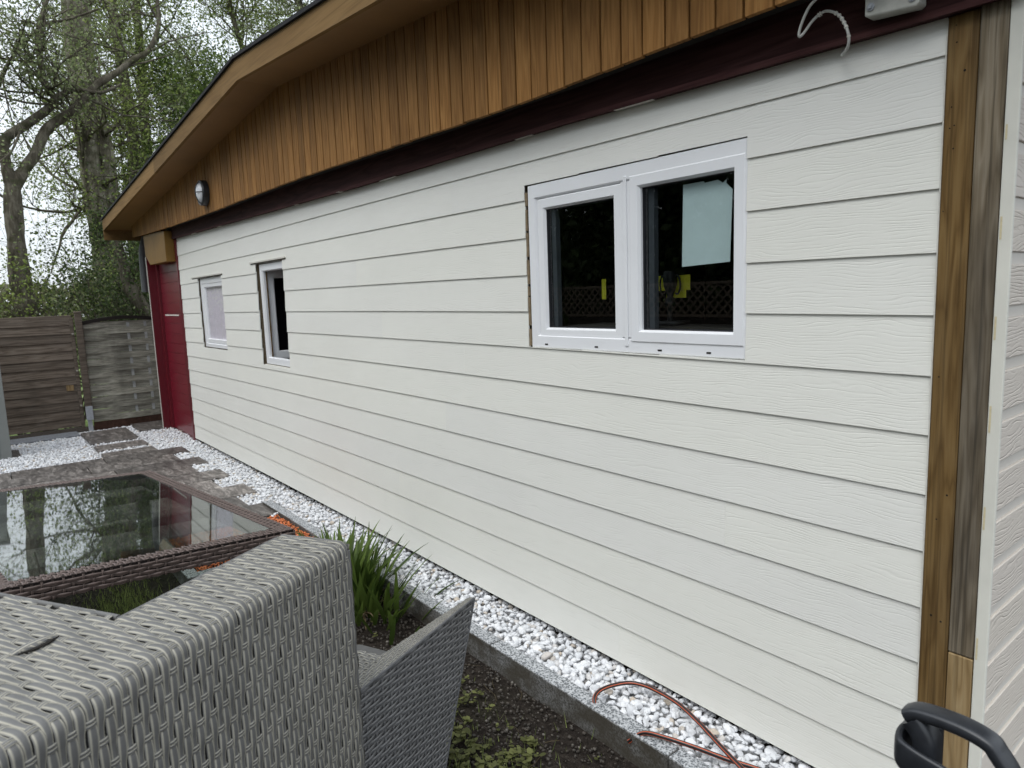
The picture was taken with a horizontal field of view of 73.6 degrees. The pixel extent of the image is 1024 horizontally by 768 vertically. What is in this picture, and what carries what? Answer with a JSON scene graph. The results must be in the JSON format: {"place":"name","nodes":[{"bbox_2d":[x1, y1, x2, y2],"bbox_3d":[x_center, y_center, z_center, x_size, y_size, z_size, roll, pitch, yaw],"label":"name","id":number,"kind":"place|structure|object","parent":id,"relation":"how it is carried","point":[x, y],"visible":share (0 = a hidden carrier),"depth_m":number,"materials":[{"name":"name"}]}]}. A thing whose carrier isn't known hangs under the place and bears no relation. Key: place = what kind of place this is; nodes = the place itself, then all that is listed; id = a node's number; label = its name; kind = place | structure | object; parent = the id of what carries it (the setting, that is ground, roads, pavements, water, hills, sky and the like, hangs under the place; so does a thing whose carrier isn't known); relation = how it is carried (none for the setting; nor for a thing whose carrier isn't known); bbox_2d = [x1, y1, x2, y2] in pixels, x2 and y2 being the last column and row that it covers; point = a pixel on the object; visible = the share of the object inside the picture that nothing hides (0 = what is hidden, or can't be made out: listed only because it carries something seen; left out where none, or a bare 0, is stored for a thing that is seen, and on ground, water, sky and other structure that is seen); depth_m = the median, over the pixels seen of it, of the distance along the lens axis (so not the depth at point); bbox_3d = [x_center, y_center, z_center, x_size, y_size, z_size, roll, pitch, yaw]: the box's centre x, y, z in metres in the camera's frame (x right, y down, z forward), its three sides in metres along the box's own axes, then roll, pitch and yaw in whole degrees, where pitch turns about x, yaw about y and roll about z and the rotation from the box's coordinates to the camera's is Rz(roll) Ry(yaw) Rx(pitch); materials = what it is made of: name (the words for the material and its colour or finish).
{"place":"outdoors","nodes":[
{"label":"outdoors","id":0,"kind":"place"},
{"bbox_2d":[0,420,288,580],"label":"paving","id":1,"kind":"structure","parent":0,"point":[16,566],"depth_m":5.37,"materials":[{"name":"grey stone"}]},
{"bbox_2d":[0,0,312,318],"label":"sky","id":2,"kind":"structure","parent":0,"point":[37,217],"materials":[{"name":"white"}]},
{"bbox_2d":[0,332,638,767],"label":"ground","id":3,"kind":"structure","parent":0,"point":[502,684],"depth_m":2.74,"materials":[{"name":"brown soil"}]},
{"bbox_2d":[0,1,42,189],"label":"woodland tree","id":4,"kind":"object","parent":3,"relation":"on","point":[11,107],"visible":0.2,"depth_m":15.17,"materials":[{"name":"green plant"}]},
{"bbox_2d":[0,234,76,317],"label":"shrub","id":5,"kind":"object","parent":3,"relation":"on","point":[21,267],"visible":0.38,"depth_m":10.06,"materials":[{"name":"green plant"}]},
{"bbox_2d":[0,271,99,348],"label":"hedge","id":6,"kind":"object","parent":3,"relation":"on","point":[6,291],"depth_m":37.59,"materials":[{"name":"green plant"}]},
{"bbox_2d":[0,228,133,434],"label":"shrub","id":7,"kind":"object","parent":3,"relation":"on","point":[31,298],"visible":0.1,"depth_m":10.36,"materials":[{"name":"green plant"}]},
{"bbox_2d":[0,127,149,427],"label":"shrub","id":8,"kind":"object","parent":3,"relation":"on","point":[65,296],"visible":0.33,"depth_m":10.57,"materials":[{"name":"green plant"}]},
{"bbox_2d":[10,143,158,408],"bbox_3d":[-5.766,-1.620,11.788,4.187,4.765,4.314,-1,8,11],"label":"shrub","id":9,"kind":"object","parent":3,"relation":"on","point":[128,310],"visible":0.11,"depth_m":10.72,"materials":[{"name":"green plant"}]},
{"bbox_2d":[30,224,156,411],"bbox_3d":[-6.711,-1.106,12.465,3.677,4.211,4.268,-5,8,-21],"label":"shrub","id":10,"kind":"object","parent":3,"relation":"on","point":[68,302],"visible":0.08,"depth_m":11.68,"materials":[{"name":"green plant"}]},
{"bbox_2d":[23,97,181,306],"bbox_3d":[-6.772,-2.662,14.348,4.977,6.066,4.556,-8,10,-38],"label":"shrub","id":11,"kind":"object","parent":3,"relation":"on","point":[104,210],"visible":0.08,"depth_m":12.79,"materials":[{"name":"green plant"}]},
{"bbox_2d":[0,0,211,408],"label":"poplar tree","id":12,"kind":"object","parent":3,"relation":"on","point":[97,139],"visible":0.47,"depth_m":13.02,"materials":[{"name":"green plant"}]},
{"bbox_2d":[0,0,211,238],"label":"woodland tree","id":13,"kind":"object","parent":3,"relation":"on","point":[138,66],"visible":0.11,"depth_m":15.93,"materials":[{"name":"green plant"}]},
{"bbox_2d":[0,0,218,385],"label":"woodland tree","id":14,"kind":"object","parent":3,"relation":"on","point":[119,25],"visible":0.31,"depth_m":14.98,"materials":[{"name":"green plant"}]},
{"bbox_2d":[0,0,247,430],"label":"forked tree","id":15,"kind":"object","parent":3,"relation":"on","point":[13,180],"visible":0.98,"depth_m":10.56,"materials":[{"name":"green plant"}]},
{"bbox_2d":[105,240,150,337],"bbox_3d":[-6.003,-1.310,11.255,1.085,2.842,0.924,-4,8,-13],"label":"dead stump tree","id":16,"kind":"object","parent":3,"relation":"on","point":[122,254],"visible":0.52,"depth_m":11.09,"materials":[{"name":"green plant"}]},
{"bbox_2d":[0,470,295,600],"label":"wicker table","id":17,"kind":"object","parent":3,"relation":"on","point":[257,529],"visible":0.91,"depth_m":3.43,"materials":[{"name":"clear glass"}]},
{"bbox_2d":[89,0,255,255],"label":"leafy tree","id":18,"kind":"object","parent":3,"relation":"on","point":[212,66],"visible":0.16,"depth_m":15.55,"materials":[{"name":"green plant"}]},
{"bbox_2d":[0,534,364,767],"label":"wicker armchair","id":19,"kind":"object","parent":3,"relation":"on","point":[249,659],"visible":1,"depth_m":1.29,"materials":[{"name":"grey wicker"}]},
{"bbox_2d":[163,0,306,80],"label":"woodland tree","id":20,"kind":"object","parent":3,"relation":"on","point":[228,8],"visible":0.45,"depth_m":17.44,"materials":[{"name":"green plant"}]},
{"bbox_2d":[227,0,313,45],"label":"woodland tree","id":21,"kind":"object","parent":3,"relation":"on","point":[298,5],"visible":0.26,"depth_m":16.06,"materials":[{"name":"green plant"}]},
{"bbox_2d":[71,578,601,767],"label":"grass","id":22,"kind":"structure","parent":3,"relation":"on","point":[121,604],"depth_m":3.80,"materials":[{"name":"green plant"}]},
{"bbox_2d":[297,517,460,644],"bbox_3d":[-0.985,0.988,3.828,0.968,0.376,1.869,-14,14,-58],"label":"strap leaf plant","id":23,"kind":"object","parent":3,"relation":"on","point":[368,585],"visible":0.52,"depth_m":3.56,"materials":[{"name":"green plant"}]},
{"bbox_2d":[0,425,814,767],"bbox_3d":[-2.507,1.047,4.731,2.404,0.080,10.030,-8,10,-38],"label":"white gravel","id":24,"kind":"structure","parent":3,"relation":"on","point":[308,509],"depth_m":3.32,"materials":[{"name":"white gravel"}]},
{"bbox_2d":[0,370,11,459],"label":"garden cabinet","id":25,"kind":"object","parent":24,"relation":"on","point":[5,449],"visible":1,"depth_m":7.29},
{"bbox_2d":[10,431,80,445],"bbox_3d":[-5.754,0.698,8.411,0.730,0.078,0.370,-8,10,-38],"label":"concrete strip","id":26,"kind":"object","parent":24,"relation":"on","point":[29,440],"visible":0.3,"depth_m":8.38,"materials":[{"name":"grey concrete"}]},
{"bbox_2d":[73,311,93,431],"bbox_3d":[-5.508,-0.122,8.813,0.084,1.620,0.091,-8,10,-38],"label":"fence post","id":27,"kind":"object","parent":24,"relation":"on","point":[83,367],"visible":0.88,"depth_m":8.77,"materials":[{"name":"brown wood"}]},
{"bbox_2d":[0,315,85,434],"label":"fence panel","id":28,"kind":"object","parent":27,"relation":"attached to","point":[39,369],"visible":1,"depth_m":8.52,"materials":[{"name":"brown wood"}]},
{"bbox_2d":[82,315,161,430],"bbox_3d":[-5.101,-0.159,9.152,0.990,1.515,0.060,-8,10,-38],"label":"fence panel","id":29,"kind":"object","parent":27,"relation":"attached to","point":[110,416],"visible":0.79,"depth_m":9.08,"materials":[{"name":"brown wood"}]},
{"bbox_2d":[169,514,310,571],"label":"orange lava gravel","id":30,"kind":"structure","parent":24,"relation":"on","point":[219,533],"depth_m":4.62,"materials":[{"name":"orange gravel"}]},
{"bbox_2d":[592,681,760,767],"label":"garden hose","id":31,"kind":"object","parent":24,"relation":"on","point":[729,757],"visible":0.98,"depth_m":2.34,"materials":[{"name":"brown rubber"}]},
{"bbox_2d":[357,596,474,767],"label":"wicker armchair","id":32,"kind":"object","parent":3,"relation":"on","point":[409,691],"visible":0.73,"depth_m":2.03,"materials":[{"name":"grey wicker"}]},
{"bbox_2d":[155,500,711,767],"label":"kerb","id":33,"kind":"structure","parent":3,"relation":"on","point":[613,728],"depth_m":2.74,"materials":[{"name":"concrete"}]},
{"bbox_2d":[358,622,558,767],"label":"twigs","id":34,"kind":"object","parent":3,"relation":"on","point":[509,726],"visible":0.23,"depth_m":2.61,"materials":[{"name":"green plant"}]},
{"bbox_2d":[370,621,599,767],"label":"weeds","id":35,"kind":"object","parent":3,"relation":"on","point":[463,732],"visible":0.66,"depth_m":2.45,"materials":[{"name":"green plant"}]},
{"bbox_2d":[101,0,1023,767],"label":"garden house","id":36,"kind":"structure","parent":3,"relation":"on","point":[773,492],"depth_m":2.52,"materials":[{"name":"white wood"}]},
{"bbox_2d":[195,180,209,205],"bbox_3d":[-2.767,-1.695,6.066,0.100,0.220,0.220,-8,10,-38],"label":"wall lamp","id":37,"kind":"object","parent":36,"relation":"attached to","point":[202,193],"visible":1,"depth_m":6.02,"materials":[{"name":"plastic"}]},
{"bbox_2d":[200,276,227,348],"bbox_3d":[-2.937,-0.713,6.855,0.068,0.709,0.918,-8,10,-38],"label":"window","id":38,"kind":"structure","parent":36,"relation":"in","point":[205,283],"depth_m":7.09,"materials":[{"name":"plastic"}]},
{"bbox_2d":[207,286,226,339],"bbox_3d":[-2.901,-0.711,6.808,0.011,0.650,0.900,-8,10,-38],"label":"curtain","id":39,"kind":"object","parent":36,"relation":"hanging from","point":[216,312],"visible":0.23,"depth_m":6.91,"materials":[{"name":"white fabric"}]},
{"bbox_2d":[259,261,289,368],"bbox_3d":[-1.661,-0.581,5.685,0.620,0.851,0.685,-8,10,-38],"label":"window","id":40,"kind":"structure","parent":36,"relation":"in","point":[269,272],"depth_m":5.77,"materials":[{"name":"plastic"}]},
{"bbox_2d":[602,279,605,298],"bbox_3d":[0.413,-0.426,3.072,0.002,0.090,0.025,-8,10,-38],"label":"yellow card","id":41,"kind":"object","parent":36,"relation":"in","point":[603,288],"visible":1,"depth_m":3.07,"materials":[{"name":"yellow paper"}]},
{"bbox_2d":[525,137,747,359],"bbox_3d":[0.438,-0.472,2.619,0.088,0.697,1.084,-8,10,-38],"label":"window","id":42,"kind":"structure","parent":36,"relation":"in","point":[632,187],"depth_m":2.54,"materials":[{"name":"plastic"}]},
{"bbox_2d":[682,179,732,266],"bbox_3d":[0.659,-0.545,2.321,0.001,0.281,0.202,-8,10,-38],"label":"paper sheet","id":43,"kind":"object","parent":42,"relation":"attached to","point":[707,221],"visible":1,"depth_m":2.32,"materials":[{"name":"white paper"}]},
{"bbox_2d":[659,271,689,325],"bbox_3d":[0.637,-0.346,2.753,0.100,0.215,0.120,-8,10,-38],"label":"ornament","id":44,"kind":"object","parent":36,"relation":"on","point":[669,281],"visible":0.99,"depth_m":2.73,"materials":[{"name":"black"}]},
{"bbox_2d":[659,275,689,297],"bbox_3d":[0.647,-0.396,2.782,0.002,0.090,0.187,-8,10,-38],"label":"yellow card","id":45,"kind":"object","parent":44,"relation":"in","point":[685,282],"visible":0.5,"depth_m":2.74,"materials":[{"name":"yellow paper"}]},
{"bbox_2d":[797,0,850,56],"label":"cable","id":46,"kind":"object","parent":36,"relation":"attached to","point":[844,51],"visible":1,"depth_m":1.82,"materials":[{"name":"white plastic"}]},
{"bbox_2d":[865,0,925,20],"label":"mounting box","id":47,"kind":"object","parent":36,"relation":"attached to","point":[878,9],"visible":1,"depth_m":1.71,"materials":[{"name":"plastic"}]},
{"bbox_2d":[894,702,1020,767],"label":"handcart","id":48,"kind":"object","parent":3,"relation":"on","point":[919,735],"visible":1,"depth_m":1.15,"materials":[{"name":"plastic"}]}
]}

